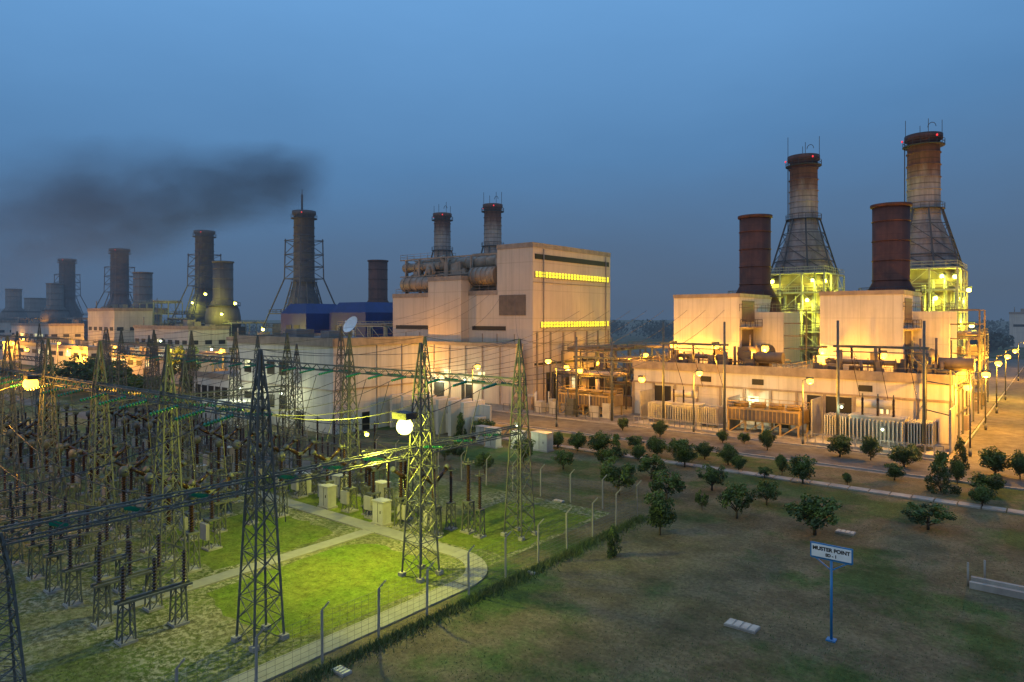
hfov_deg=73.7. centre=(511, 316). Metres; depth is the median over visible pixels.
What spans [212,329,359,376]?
roof
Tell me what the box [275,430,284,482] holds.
surge arrester
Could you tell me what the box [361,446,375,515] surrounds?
surge arrester
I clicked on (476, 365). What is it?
street lamp
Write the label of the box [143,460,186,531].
circuit breaker
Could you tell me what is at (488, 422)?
topiary shrub
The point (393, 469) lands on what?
circuit breaker
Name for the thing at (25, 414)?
disconnector switch
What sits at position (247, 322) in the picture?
pipe rack
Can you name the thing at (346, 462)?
disconnector switch
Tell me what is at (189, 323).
roof plant
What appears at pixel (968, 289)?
floodlight
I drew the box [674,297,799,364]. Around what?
walls
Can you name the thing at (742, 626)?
concrete slabs
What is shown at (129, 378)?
leafy tree
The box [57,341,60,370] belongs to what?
street lamp
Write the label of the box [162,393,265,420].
gantry beam
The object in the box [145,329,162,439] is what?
lattice tower
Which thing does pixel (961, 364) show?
pipework
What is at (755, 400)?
windows
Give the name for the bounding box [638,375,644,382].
floodlight
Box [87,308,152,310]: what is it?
trim
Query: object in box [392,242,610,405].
turbine hall
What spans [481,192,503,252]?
chimney stack
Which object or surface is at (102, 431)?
circuit breaker
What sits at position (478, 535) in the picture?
surge arrester
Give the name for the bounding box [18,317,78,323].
roof plant
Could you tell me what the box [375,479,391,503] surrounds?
electrical cabinet
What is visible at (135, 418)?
circuit breaker
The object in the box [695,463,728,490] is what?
tree
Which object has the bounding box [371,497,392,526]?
electrical cabinet
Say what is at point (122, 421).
current transformer
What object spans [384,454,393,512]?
surge arrester
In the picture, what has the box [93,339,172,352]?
pipe rack
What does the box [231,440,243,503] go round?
current transformer
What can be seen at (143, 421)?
surge arrester
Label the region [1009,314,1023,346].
walls
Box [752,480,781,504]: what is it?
tree
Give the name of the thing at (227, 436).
circuit breaker
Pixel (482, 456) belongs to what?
tree
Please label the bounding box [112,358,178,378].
windows
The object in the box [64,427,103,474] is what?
disconnector switch
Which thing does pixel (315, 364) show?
gantry beam
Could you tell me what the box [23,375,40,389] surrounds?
floodlight
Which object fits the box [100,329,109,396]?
lattice tower
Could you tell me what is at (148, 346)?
lattice tower
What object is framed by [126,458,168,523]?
circuit breaker
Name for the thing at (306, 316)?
blue intake house
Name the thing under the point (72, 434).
circuit breaker
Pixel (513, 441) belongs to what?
electrical cabinet
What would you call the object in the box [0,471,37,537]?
disconnector switch
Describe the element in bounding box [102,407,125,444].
circuit breaker
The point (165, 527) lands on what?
current transformer
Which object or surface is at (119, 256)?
chimney stack
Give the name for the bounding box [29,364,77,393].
leafy tree
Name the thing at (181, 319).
pipe rack
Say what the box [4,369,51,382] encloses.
gantry beam
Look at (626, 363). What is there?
pipe rack
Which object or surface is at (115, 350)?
gantry beam
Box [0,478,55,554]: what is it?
disconnector switch
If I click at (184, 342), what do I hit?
windows
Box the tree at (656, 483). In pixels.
[648,469,685,499]
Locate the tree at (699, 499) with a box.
[694,489,708,506]
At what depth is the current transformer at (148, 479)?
43.77 m
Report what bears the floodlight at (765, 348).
on the machine hall
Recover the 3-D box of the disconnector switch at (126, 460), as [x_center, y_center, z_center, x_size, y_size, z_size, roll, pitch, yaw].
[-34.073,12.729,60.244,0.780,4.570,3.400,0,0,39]
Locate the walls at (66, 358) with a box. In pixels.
[19,343,118,368]
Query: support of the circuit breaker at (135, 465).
on the switchyard ground at (222, 630)
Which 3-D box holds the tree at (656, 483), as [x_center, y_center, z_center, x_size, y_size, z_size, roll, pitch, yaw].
[12.610,13.707,55.493,2.992,2.586,2.886,0,0,23]
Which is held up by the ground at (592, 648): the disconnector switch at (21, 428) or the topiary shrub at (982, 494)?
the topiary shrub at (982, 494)
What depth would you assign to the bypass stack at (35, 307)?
424.36 m
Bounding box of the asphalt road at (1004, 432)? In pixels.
[492,368,1023,487]
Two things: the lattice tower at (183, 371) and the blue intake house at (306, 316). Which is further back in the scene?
the blue intake house at (306, 316)
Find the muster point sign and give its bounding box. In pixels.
[810,541,852,642]
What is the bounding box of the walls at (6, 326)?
[0,322,17,339]
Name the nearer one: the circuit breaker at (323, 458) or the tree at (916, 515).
the tree at (916, 515)
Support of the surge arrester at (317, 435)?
on the switchyard ground at (222, 630)
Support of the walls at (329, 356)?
on the ground at (592, 648)
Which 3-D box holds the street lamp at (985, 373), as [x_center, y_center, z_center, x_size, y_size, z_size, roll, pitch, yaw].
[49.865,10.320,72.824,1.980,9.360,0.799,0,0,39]
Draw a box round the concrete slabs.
[724,618,759,634]
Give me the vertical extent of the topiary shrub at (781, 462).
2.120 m
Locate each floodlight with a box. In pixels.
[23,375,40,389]
[392,410,417,434]
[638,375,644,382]
[761,344,768,351]
[819,346,826,353]
[878,350,886,358]
[963,382,971,390]
[965,286,971,291]
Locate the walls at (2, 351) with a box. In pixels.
[0,340,18,359]
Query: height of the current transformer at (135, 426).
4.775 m
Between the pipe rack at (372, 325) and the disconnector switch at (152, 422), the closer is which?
the disconnector switch at (152, 422)
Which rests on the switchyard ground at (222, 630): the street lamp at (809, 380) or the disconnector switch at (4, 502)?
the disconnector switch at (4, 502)
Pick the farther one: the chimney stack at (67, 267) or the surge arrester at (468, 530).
the chimney stack at (67, 267)
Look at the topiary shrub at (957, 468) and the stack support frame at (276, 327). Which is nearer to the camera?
the topiary shrub at (957, 468)
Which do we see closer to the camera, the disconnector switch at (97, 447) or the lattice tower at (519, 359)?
the lattice tower at (519, 359)
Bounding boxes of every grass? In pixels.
[147,472,589,637]
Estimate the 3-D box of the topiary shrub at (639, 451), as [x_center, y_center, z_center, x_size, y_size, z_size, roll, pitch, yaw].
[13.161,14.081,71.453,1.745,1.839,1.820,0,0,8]
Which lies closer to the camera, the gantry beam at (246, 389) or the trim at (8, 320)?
the gantry beam at (246, 389)
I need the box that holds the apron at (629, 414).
[0,359,995,480]
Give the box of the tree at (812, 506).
[782,493,842,535]
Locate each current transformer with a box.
[5,429,16,484]
[13,434,27,488]
[25,439,37,494]
[35,399,41,432]
[40,439,54,502]
[45,402,49,433]
[51,443,67,508]
[55,402,61,440]
[62,403,70,436]
[66,449,79,515]
[70,409,79,449]
[84,459,98,521]
[86,410,92,447]
[97,411,103,451]
[99,465,114,532]
[106,415,112,460]
[115,466,132,540]
[119,416,129,461]
[131,421,141,469]
[139,472,156,552]
[144,421,154,465]
[162,485,178,562]
[164,428,170,470]
[177,431,187,483]
[181,490,201,573]
[192,436,202,483]
[213,438,224,497]
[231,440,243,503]
[248,447,261,508]
[273,452,288,517]
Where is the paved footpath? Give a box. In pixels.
[501,437,1023,514]
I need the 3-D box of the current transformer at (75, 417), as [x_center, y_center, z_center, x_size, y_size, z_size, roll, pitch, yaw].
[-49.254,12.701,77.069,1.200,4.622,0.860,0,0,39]
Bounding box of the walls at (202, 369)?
[111,354,211,383]
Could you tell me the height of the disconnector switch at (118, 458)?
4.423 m
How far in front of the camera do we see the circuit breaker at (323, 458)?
54.48 m
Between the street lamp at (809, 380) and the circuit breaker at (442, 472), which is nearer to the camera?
the circuit breaker at (442, 472)
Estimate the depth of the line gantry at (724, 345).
90.50 m
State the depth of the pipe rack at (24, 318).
337.36 m
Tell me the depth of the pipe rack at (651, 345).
135.43 m
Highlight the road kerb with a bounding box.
[492,366,1023,489]
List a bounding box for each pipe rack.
[0,334,72,343]
[1,317,53,323]
[57,317,87,339]
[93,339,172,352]
[133,298,182,325]
[146,346,233,371]
[164,317,204,325]
[200,320,267,336]
[337,321,392,336]
[552,366,626,409]
[561,342,645,394]
[605,352,667,406]
[628,340,671,367]
[800,342,819,360]
[957,328,988,413]
[957,373,973,438]
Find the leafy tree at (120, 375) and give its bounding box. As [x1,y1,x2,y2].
[86,366,133,396]
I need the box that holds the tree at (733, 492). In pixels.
[716,481,757,518]
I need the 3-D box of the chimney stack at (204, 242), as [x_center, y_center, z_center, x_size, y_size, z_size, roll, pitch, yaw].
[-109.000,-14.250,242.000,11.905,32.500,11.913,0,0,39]
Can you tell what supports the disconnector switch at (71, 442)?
on the switchyard ground at (222, 630)
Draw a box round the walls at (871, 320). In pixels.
[817,294,956,371]
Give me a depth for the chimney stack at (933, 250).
130.79 m
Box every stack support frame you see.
[54,274,87,334]
[84,266,134,333]
[169,252,220,325]
[260,194,334,333]
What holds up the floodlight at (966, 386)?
on the machine hall
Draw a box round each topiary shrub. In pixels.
[470,418,494,431]
[553,431,563,447]
[567,432,586,450]
[587,430,611,453]
[618,417,628,429]
[625,434,644,446]
[629,443,645,459]
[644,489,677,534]
[646,435,667,453]
[651,419,668,436]
[666,437,683,456]
[672,438,697,466]
[695,441,715,458]
[715,443,738,464]
[716,429,728,442]
[730,454,747,469]
[737,432,750,442]
[758,428,777,449]
[774,454,787,471]
[786,454,816,483]
[826,434,852,456]
[842,471,851,484]
[860,434,882,459]
[884,462,906,479]
[887,444,922,466]
[907,442,924,456]
[948,458,966,483]
[967,471,1006,491]
[968,483,997,505]
[978,446,1012,472]
[1006,449,1023,478]
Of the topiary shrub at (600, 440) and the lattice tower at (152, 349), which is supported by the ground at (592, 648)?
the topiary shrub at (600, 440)
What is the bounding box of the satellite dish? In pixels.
[343,316,356,337]
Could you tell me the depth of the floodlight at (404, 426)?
39.31 m
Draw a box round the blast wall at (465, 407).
[390,392,491,436]
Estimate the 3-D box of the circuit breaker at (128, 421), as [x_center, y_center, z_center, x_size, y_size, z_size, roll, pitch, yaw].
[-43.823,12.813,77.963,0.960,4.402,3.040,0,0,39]
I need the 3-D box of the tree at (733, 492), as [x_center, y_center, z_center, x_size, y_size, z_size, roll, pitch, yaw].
[16.796,13.693,50.804,2.958,2.614,2.542,0,0,33]
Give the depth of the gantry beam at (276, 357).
88.73 m
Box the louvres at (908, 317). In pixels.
[870,298,911,365]
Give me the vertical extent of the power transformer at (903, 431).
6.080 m
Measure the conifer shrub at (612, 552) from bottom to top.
2.239 m
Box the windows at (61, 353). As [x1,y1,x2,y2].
[20,348,110,364]
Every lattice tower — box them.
[0,336,22,506]
[0,532,26,681]
[8,331,24,421]
[29,338,63,529]
[32,323,45,405]
[33,340,50,434]
[78,341,121,559]
[100,328,113,406]
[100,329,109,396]
[112,329,128,434]
[141,335,155,417]
[142,344,192,597]
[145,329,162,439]
[150,336,160,398]
[171,359,197,497]
[182,330,201,451]
[226,332,246,465]
[231,349,288,652]
[247,335,266,428]
[275,333,296,474]
[289,344,305,436]
[330,326,352,445]
[337,335,363,491]
[398,343,442,583]
[408,336,441,511]
[501,339,536,540]
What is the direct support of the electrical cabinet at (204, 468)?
on the switchyard ground at (222, 630)
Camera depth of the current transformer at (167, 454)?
62.88 m
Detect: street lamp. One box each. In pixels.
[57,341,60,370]
[472,363,479,400]
[545,358,557,426]
[692,369,702,431]
[801,377,813,444]
[968,370,990,456]
[984,360,1001,429]
[995,353,1010,413]
[1004,348,1017,399]
[1018,342,1020,380]
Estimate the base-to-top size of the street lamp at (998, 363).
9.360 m
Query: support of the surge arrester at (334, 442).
on the switchyard ground at (222, 630)
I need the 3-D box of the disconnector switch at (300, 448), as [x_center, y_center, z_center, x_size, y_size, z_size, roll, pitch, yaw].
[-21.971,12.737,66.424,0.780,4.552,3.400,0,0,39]
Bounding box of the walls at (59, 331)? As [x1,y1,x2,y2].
[11,325,83,343]
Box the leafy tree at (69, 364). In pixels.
[58,354,95,382]
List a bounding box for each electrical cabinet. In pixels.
[191,464,206,483]
[221,446,234,462]
[294,471,312,494]
[317,483,337,509]
[331,473,348,497]
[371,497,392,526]
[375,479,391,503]
[475,425,487,444]
[484,426,502,448]
[510,429,527,449]
[530,430,553,452]
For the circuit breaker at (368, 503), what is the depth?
50.78 m
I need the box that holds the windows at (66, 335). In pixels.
[12,333,80,336]
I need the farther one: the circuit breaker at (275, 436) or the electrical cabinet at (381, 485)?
the circuit breaker at (275, 436)
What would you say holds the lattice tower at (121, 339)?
on the switchyard ground at (222, 630)
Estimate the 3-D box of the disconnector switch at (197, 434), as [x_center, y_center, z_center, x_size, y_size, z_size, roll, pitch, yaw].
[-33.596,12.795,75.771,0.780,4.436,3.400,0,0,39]
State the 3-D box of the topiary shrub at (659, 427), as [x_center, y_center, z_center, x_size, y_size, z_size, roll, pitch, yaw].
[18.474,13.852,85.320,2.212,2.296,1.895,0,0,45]
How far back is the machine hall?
90.98 m
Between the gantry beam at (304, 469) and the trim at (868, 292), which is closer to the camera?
the gantry beam at (304, 469)
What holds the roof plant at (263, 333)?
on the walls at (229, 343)
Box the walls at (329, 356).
[194,343,422,434]
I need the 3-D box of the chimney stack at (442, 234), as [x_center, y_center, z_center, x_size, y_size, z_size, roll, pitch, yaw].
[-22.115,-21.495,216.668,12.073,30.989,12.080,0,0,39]
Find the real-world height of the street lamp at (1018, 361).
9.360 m
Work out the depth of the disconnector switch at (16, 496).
49.12 m
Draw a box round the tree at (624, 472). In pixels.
[599,456,636,494]
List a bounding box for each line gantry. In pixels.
[573,337,619,420]
[660,321,732,431]
[833,320,929,452]
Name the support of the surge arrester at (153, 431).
on the switchyard ground at (222, 630)
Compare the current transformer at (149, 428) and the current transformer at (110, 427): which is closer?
the current transformer at (149, 428)
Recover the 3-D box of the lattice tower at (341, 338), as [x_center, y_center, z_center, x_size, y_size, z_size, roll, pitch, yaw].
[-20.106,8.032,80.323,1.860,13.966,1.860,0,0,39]
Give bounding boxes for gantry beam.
[0,476,263,545]
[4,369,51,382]
[15,355,42,361]
[45,375,103,392]
[47,394,184,413]
[95,383,171,403]
[107,349,128,353]
[120,350,155,356]
[151,352,192,359]
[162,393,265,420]
[186,385,288,400]
[190,355,236,363]
[234,358,285,367]
[258,445,421,489]
[263,355,298,361]
[284,362,350,372]
[346,366,423,378]
[417,425,522,454]
[422,371,519,386]
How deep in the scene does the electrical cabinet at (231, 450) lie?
69.20 m
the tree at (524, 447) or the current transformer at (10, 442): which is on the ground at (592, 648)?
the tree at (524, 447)
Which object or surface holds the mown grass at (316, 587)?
on the switchyard ground at (222, 630)
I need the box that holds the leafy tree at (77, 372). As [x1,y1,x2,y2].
[73,363,115,382]
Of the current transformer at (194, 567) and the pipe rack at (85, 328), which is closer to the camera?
the current transformer at (194, 567)
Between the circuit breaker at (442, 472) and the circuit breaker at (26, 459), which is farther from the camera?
the circuit breaker at (26, 459)
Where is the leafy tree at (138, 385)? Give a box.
[128,376,171,400]
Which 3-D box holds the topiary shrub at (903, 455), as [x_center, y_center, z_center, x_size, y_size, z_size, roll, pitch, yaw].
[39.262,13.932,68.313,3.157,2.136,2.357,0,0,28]
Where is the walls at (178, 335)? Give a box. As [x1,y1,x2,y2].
[134,328,228,368]
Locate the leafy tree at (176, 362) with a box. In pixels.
[167,346,201,375]
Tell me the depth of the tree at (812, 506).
46.36 m
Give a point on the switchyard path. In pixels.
(368, 528)
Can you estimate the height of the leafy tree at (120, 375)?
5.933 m
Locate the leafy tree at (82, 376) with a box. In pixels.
[78,358,134,379]
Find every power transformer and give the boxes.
[632,386,739,432]
[806,393,955,457]
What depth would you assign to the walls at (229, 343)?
188.45 m
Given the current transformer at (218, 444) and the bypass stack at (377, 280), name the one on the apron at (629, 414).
the bypass stack at (377, 280)
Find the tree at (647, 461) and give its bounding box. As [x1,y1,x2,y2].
[637,454,668,478]
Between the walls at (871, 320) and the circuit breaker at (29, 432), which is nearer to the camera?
the circuit breaker at (29, 432)
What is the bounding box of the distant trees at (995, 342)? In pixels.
[166,318,1014,351]
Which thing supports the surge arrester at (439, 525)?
on the mown grass at (316, 587)
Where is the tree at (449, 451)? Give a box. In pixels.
[436,443,454,459]
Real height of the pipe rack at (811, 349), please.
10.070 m
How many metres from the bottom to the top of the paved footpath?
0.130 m
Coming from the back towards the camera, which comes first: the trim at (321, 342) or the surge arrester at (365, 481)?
the trim at (321, 342)
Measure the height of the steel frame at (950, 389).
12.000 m
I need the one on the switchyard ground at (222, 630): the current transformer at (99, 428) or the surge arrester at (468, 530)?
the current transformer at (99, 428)
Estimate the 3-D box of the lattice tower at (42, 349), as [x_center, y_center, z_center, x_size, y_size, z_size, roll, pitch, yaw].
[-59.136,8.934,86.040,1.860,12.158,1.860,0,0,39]
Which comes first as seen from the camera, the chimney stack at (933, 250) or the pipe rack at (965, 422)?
the pipe rack at (965, 422)
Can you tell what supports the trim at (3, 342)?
attached to the walls at (2, 351)
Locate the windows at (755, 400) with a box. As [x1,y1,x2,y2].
[748,396,887,413]
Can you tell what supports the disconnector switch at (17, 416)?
on the switchyard ground at (222, 630)
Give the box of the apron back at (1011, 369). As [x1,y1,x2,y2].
[610,348,1023,400]
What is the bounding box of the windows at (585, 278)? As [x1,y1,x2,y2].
[444,271,608,387]
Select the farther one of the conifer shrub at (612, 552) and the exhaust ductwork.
the exhaust ductwork
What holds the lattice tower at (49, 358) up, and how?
on the switchyard ground at (222, 630)
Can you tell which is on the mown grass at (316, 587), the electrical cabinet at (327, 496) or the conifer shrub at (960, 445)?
the electrical cabinet at (327, 496)
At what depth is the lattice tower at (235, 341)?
70.17 m
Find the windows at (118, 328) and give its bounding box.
[89,327,133,330]
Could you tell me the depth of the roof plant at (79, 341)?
200.61 m
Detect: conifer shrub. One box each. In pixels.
[451,435,465,455]
[453,412,466,438]
[606,523,621,558]
[610,434,627,456]
[924,450,961,493]
[950,437,969,468]
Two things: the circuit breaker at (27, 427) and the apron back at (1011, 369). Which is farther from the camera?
the apron back at (1011, 369)
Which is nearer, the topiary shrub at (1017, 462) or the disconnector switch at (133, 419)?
the topiary shrub at (1017, 462)
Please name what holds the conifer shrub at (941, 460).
on the ground at (592, 648)
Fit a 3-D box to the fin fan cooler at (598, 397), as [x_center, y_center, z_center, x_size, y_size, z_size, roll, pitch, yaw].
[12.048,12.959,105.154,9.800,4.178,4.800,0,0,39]
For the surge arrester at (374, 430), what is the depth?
66.66 m
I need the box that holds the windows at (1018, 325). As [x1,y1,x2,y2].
[1013,324,1023,326]
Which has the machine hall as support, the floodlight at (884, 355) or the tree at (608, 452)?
the floodlight at (884, 355)
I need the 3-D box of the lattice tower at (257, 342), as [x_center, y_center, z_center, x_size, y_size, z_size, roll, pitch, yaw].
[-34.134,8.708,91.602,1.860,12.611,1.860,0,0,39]
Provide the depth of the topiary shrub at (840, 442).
72.71 m
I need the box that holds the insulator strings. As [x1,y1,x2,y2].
[0,353,514,527]
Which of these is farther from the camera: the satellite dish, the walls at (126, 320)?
the walls at (126, 320)
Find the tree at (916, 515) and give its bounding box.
[900,502,957,529]
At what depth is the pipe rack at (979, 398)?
111.68 m
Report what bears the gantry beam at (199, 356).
attached to the lattice tower at (235, 341)
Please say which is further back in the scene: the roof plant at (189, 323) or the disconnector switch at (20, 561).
the roof plant at (189, 323)
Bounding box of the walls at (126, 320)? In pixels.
[88,311,152,352]
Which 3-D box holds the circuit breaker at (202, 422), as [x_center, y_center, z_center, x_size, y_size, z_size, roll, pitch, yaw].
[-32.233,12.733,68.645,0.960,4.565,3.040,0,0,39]
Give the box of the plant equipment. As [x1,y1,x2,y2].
[503,387,613,420]
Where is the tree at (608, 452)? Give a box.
[594,448,618,466]
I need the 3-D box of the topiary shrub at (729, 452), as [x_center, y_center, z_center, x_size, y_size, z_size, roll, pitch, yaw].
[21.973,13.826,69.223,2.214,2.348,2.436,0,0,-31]
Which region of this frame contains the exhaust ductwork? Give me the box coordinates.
[397,252,496,293]
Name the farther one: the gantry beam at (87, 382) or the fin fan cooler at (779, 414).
the fin fan cooler at (779, 414)
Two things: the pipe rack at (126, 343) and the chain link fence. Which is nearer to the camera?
the chain link fence
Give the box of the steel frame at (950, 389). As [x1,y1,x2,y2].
[911,340,970,419]
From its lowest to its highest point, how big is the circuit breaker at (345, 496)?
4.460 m
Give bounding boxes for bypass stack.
[0,289,27,322]
[24,298,45,322]
[39,283,69,323]
[129,272,158,320]
[205,261,244,335]
[367,260,392,302]
[728,214,782,311]
[859,202,924,310]
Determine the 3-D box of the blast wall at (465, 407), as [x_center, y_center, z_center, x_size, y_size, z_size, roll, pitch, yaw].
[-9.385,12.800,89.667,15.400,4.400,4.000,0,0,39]
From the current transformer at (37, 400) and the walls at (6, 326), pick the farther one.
the walls at (6, 326)
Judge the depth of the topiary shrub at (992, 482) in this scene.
57.08 m
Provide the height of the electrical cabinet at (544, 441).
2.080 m
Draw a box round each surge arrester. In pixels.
[139,405,146,445]
[151,409,156,446]
[190,416,196,460]
[202,418,210,462]
[222,421,230,468]
[238,425,244,472]
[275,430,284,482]
[294,434,301,473]
[299,410,306,455]
[312,438,320,493]
[313,416,320,457]
[331,418,337,456]
[338,444,348,500]
[353,420,359,455]
[360,449,367,506]
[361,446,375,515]
[371,421,377,467]
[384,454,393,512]
[392,455,407,529]
[397,450,412,520]
[416,455,426,521]
[425,462,442,540]
[444,466,457,530]
[460,458,476,534]
[473,470,486,538]
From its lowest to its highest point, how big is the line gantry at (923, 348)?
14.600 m
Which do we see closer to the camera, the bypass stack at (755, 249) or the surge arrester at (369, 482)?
the surge arrester at (369, 482)
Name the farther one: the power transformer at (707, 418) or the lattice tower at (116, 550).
the power transformer at (707, 418)
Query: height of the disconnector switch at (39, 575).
4.388 m
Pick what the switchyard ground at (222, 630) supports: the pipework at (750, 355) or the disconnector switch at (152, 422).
the disconnector switch at (152, 422)
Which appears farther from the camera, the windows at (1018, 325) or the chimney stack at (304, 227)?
the windows at (1018, 325)
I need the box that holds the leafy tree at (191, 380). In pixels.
[179,371,203,392]
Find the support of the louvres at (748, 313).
attached to the walls at (773, 330)
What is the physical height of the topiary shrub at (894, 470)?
1.604 m
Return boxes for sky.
[0,0,1023,320]
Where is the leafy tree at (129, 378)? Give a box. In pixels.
[109,374,154,400]
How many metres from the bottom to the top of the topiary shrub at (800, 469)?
2.598 m
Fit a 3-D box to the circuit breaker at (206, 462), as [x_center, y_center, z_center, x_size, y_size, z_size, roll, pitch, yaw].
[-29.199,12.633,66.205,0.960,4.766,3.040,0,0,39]
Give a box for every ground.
[0,320,1023,681]
[0,389,609,681]
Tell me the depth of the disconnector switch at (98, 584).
33.65 m
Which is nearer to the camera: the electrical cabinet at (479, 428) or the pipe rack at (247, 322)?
the electrical cabinet at (479, 428)
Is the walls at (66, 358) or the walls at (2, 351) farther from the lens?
the walls at (2, 351)
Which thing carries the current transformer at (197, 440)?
on the switchyard ground at (222, 630)
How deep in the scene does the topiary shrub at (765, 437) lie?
76.63 m
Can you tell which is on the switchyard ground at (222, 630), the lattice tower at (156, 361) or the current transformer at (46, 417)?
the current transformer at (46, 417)
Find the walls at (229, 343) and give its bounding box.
[227,341,235,370]
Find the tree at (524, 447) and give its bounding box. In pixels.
[513,437,535,462]
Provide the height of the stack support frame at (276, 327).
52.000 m
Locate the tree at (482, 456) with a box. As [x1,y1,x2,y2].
[473,452,494,473]
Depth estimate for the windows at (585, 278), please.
127.22 m
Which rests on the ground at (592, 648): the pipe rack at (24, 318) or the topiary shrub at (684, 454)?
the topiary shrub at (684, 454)
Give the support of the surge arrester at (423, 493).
on the switchyard ground at (222, 630)
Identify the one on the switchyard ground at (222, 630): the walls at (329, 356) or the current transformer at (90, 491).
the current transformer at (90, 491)
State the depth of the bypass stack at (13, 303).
396.50 m
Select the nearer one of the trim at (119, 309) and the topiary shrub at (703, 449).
the topiary shrub at (703, 449)
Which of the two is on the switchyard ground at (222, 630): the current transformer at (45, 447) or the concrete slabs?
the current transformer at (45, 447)
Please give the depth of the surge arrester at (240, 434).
65.76 m
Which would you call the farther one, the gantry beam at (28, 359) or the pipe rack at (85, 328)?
the pipe rack at (85, 328)
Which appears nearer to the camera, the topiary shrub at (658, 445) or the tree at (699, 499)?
the tree at (699, 499)
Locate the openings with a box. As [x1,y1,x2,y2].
[195,360,369,429]
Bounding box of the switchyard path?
[101,479,486,681]
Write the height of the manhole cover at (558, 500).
0.130 m
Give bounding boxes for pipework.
[640,304,819,366]
[792,302,985,379]
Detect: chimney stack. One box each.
[57,258,83,320]
[103,248,132,307]
[184,230,215,321]
[283,210,322,310]
[423,206,452,292]
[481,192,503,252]
[771,136,844,360]
[901,118,967,354]
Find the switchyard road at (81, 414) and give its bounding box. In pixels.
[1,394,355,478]
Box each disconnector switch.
[0,408,27,445]
[0,466,8,518]
[0,467,22,527]
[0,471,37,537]
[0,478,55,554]
[3,405,19,440]
[4,409,37,450]
[5,489,71,566]
[12,414,47,452]
[22,416,54,455]
[25,498,94,581]
[33,417,66,461]
[41,421,77,465]
[43,503,113,594]
[51,421,90,468]
[62,519,135,608]
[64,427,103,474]
[77,428,117,479]
[90,525,166,629]
[92,432,127,482]
[108,435,147,490]
[111,403,136,431]
[114,541,192,646]
[117,439,157,495]
[122,406,149,435]
[132,406,160,437]
[133,446,170,500]
[142,405,168,434]
[155,451,198,508]
[169,412,195,446]
[171,456,215,516]
[182,408,208,447]
[189,461,234,522]
[194,414,222,453]
[208,418,238,457]
[212,463,260,533]
[220,419,248,456]
[240,419,270,464]
[258,425,285,464]
[270,425,303,472]
[292,431,326,474]
[310,434,342,484]
[330,436,363,483]
[355,443,390,496]
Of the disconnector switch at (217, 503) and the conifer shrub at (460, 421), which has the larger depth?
the conifer shrub at (460, 421)
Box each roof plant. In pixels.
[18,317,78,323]
[28,334,107,346]
[96,301,127,307]
[129,346,187,355]
[143,317,214,325]
[237,328,269,334]
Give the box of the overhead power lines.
[0,294,719,521]
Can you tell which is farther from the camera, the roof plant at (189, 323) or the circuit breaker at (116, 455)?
the roof plant at (189, 323)
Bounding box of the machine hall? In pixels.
[632,361,975,443]
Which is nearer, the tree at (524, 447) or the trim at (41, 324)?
the tree at (524, 447)
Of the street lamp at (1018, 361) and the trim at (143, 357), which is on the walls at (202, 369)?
the trim at (143, 357)
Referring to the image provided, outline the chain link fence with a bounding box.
[149,412,641,681]
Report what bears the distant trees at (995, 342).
on the ground at (592, 648)
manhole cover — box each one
[331,665,351,677]
[552,499,564,502]
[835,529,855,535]
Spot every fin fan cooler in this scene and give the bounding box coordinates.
[557,385,625,418]
[726,397,810,439]
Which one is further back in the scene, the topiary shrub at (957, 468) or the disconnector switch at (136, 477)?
the topiary shrub at (957, 468)
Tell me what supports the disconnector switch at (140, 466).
on the switchyard ground at (222, 630)
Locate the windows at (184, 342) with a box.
[135,338,224,354]
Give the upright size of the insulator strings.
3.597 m
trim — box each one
[0,320,17,321]
[0,341,32,343]
[10,323,83,325]
[19,342,117,349]
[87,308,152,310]
[110,353,211,361]
[133,325,229,329]
[191,333,423,427]
[673,293,771,327]
[819,290,921,329]
[1009,312,1023,313]
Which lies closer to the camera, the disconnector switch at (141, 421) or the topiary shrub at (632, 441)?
the topiary shrub at (632, 441)
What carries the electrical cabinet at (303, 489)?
on the switchyard ground at (222, 630)
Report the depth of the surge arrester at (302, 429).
74.21 m
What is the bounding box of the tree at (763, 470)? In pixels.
[757,466,772,477]
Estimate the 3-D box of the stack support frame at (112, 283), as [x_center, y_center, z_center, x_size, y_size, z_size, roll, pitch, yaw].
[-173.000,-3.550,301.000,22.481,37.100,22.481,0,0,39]
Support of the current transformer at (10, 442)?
on the switchyard ground at (222, 630)
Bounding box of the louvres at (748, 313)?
[715,300,754,354]
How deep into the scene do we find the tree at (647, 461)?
62.84 m
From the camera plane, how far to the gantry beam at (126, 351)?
84.54 m
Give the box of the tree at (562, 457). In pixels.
[551,450,573,468]
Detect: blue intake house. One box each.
[281,304,335,333]
[329,302,392,336]
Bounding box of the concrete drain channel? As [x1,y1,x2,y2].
[967,560,1023,599]
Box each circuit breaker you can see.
[0,417,18,460]
[3,417,30,465]
[4,419,37,469]
[15,426,49,473]
[26,427,63,479]
[39,432,74,483]
[49,434,85,488]
[64,438,102,495]
[77,445,117,501]
[82,404,109,439]
[90,443,130,505]
[93,402,118,442]
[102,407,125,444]
[109,452,150,516]
[114,409,141,448]
[125,408,152,452]
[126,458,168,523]
[135,412,160,454]
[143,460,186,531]
[151,416,178,459]
[165,417,192,462]
[167,469,212,542]
[178,420,205,467]
[188,472,233,551]
[195,421,225,471]
[210,426,240,476]
[225,430,255,480]
[247,433,277,487]
[265,437,296,492]
[283,439,315,498]
[310,445,342,504]
[333,451,365,512]
[356,454,388,519]
[390,461,422,529]
[417,464,449,534]
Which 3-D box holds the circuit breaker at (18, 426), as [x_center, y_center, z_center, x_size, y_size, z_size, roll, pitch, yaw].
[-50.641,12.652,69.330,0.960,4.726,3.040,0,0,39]
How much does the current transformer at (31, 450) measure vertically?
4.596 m
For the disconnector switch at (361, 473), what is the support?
on the switchyard ground at (222, 630)

